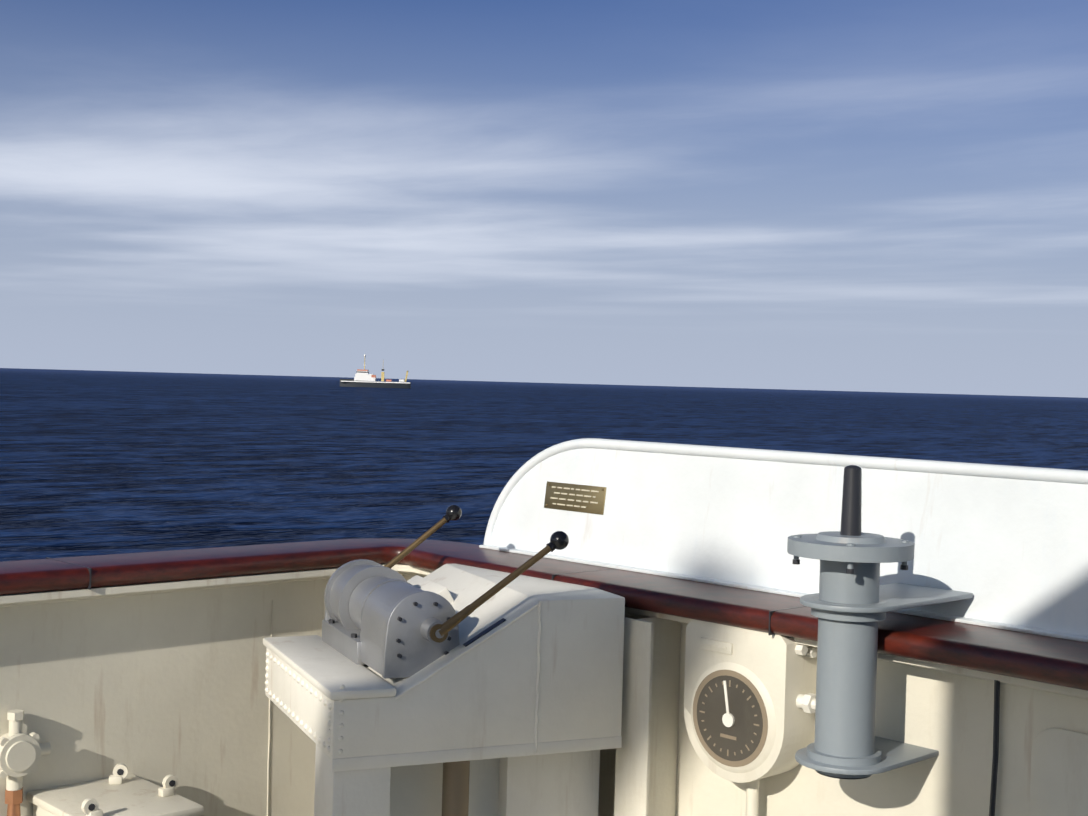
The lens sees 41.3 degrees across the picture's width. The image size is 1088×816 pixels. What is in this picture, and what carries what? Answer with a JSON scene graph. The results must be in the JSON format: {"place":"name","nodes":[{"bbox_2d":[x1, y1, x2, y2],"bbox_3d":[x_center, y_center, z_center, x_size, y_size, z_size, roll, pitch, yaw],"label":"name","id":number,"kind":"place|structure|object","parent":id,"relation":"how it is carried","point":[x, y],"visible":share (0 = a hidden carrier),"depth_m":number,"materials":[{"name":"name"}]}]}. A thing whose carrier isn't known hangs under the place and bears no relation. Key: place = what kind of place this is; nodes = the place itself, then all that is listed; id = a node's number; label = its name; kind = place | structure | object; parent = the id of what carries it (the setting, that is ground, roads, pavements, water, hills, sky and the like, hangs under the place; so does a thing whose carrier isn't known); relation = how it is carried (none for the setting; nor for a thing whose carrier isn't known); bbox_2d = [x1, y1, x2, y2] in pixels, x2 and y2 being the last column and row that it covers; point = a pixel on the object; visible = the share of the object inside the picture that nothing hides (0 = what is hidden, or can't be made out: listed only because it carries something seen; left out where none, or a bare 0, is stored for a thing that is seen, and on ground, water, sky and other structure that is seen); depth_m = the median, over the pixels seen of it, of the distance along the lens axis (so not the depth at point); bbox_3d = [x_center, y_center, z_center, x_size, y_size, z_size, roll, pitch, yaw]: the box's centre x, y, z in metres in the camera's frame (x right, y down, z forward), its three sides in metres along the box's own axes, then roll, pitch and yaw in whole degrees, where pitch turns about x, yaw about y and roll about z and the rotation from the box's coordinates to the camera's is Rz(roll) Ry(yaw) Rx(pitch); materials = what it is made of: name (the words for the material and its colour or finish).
{"place":"outdoors","nodes":[
{"label":"outdoors","id":0,"kind":"place"},
{"bbox_2d":[0,368,1087,561],"bbox_3d":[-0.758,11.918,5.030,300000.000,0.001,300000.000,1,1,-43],"label":"sea","id":1,"kind":"structure","parent":0,"point":[93,463],"depth_m":303.76,"materials":[{"name":"liquid"}]},
{"bbox_2d":[340,354,410,387],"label":"distant ship","id":2,"kind":"object","parent":1,"relation":"on","point":[364,378],"visible":0.94,"depth_m":1844.38},
{"bbox_2d":[0,0,1087,397],"label":"sky","id":3,"kind":"structure","parent":0,"point":[825,195],"materials":[{"name":"blue"}]},
{"label":"deck","id":4,"kind":"structure","parent":0,"visible":0},
{"bbox_2d":[27,763,203,815],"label":"clamped locker","id":5,"kind":"object","parent":4,"relation":"on","point":[120,791],"visible":1,"depth_m":3.77,"materials":[{"name":"beige metal"}]},
{"bbox_2d":[263,564,624,815],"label":"control console","id":6,"kind":"object","parent":4,"relation":"on","point":[518,712],"visible":0.98,"depth_m":3.57,"materials":[{"name":"white paint"}]},
{"bbox_2d":[322,559,458,678],"bbox_3d":[-0.407,0.540,3.770,0.206,0.228,0.690,1,1,-23],"label":"engine control unit","id":7,"kind":"object","parent":6,"relation":"on","point":[381,619],"visible":0.98,"depth_m":3.58,"materials":[{"name":"silver paint"}]},
{"bbox_2d":[384,505,568,642],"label":"control levers","id":8,"kind":"object","parent":7,"relation":"on","point":[559,540],"visible":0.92,"depth_m":3.54,"materials":[{"name":"gold metal"}]},
{"bbox_2d":[407,575,505,646],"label":"console top fittings","id":9,"kind":"object","parent":6,"relation":"on","point":[419,582],"visible":0.46,"depth_m":3.86,"materials":[{"name":"white paint"}]},
{"bbox_2d":[0,564,1087,815],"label":"bulwark","id":10,"kind":"object","parent":4,"relation":"on","point":[156,682],"visible":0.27,"depth_m":3.91,"materials":[{"name":"beige paint"}]},
{"bbox_2d":[0,709,50,815],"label":"valve","id":11,"kind":"object","parent":10,"relation":"attached to","point":[21,753],"visible":0.98,"depth_m":3.74,"materials":[{"name":"beige paint"}]},
{"bbox_2d":[0,538,1087,690],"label":"cap rail","id":12,"kind":"object","parent":10,"relation":"on","point":[1043,659],"visible":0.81,"depth_m":3.73,"materials":[{"name":"brown wood"}]},
{"bbox_2d":[46,557,805,634],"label":"handrail joints","id":13,"kind":"object","parent":12,"relation":"on","point":[553,577],"visible":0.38,"depth_m":3.80,"materials":[{"name":"black metal"}]},
{"bbox_2d":[479,438,1087,641],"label":"wind deflector","id":14,"kind":"object","parent":12,"relation":"on","point":[1006,546],"visible":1,"depth_m":3.70,"materials":[{"name":"paint"}]},
{"bbox_2d":[614,617,680,815],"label":"bulwark stiffener","id":15,"kind":"object","parent":10,"relation":"attached to","point":[646,770],"visible":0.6,"depth_m":3.70,"materials":[{"name":"white metal"}]},
{"bbox_2d":[684,619,816,815],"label":"gauge","id":16,"kind":"object","parent":10,"relation":"attached to","point":[749,704],"visible":0.96,"depth_m":3.46,"materials":[{"name":"beige paint"}]},
{"bbox_2d":[787,465,972,779],"bbox_3d":[0.738,0.459,3.215,0.480,0.670,0.270,1,1,-43],"label":"pelorus stand","id":17,"kind":"object","parent":10,"relation":"attached to","point":[852,602],"visible":1,"depth_m":3.09,"materials":[{"name":"grey paint"}]},
{"bbox_2d":[989,680,999,815],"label":"cable","id":18,"kind":"object","parent":10,"relation":"attached to","point":[995,747],"visible":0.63,"depth_m":3.10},
{"bbox_2d":[1029,728,1087,815],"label":"access panel","id":19,"kind":"object","parent":10,"relation":"attached to","point":[1059,774],"visible":1,"depth_m":3.01,"materials":[{"name":"white metal"}]}
]}

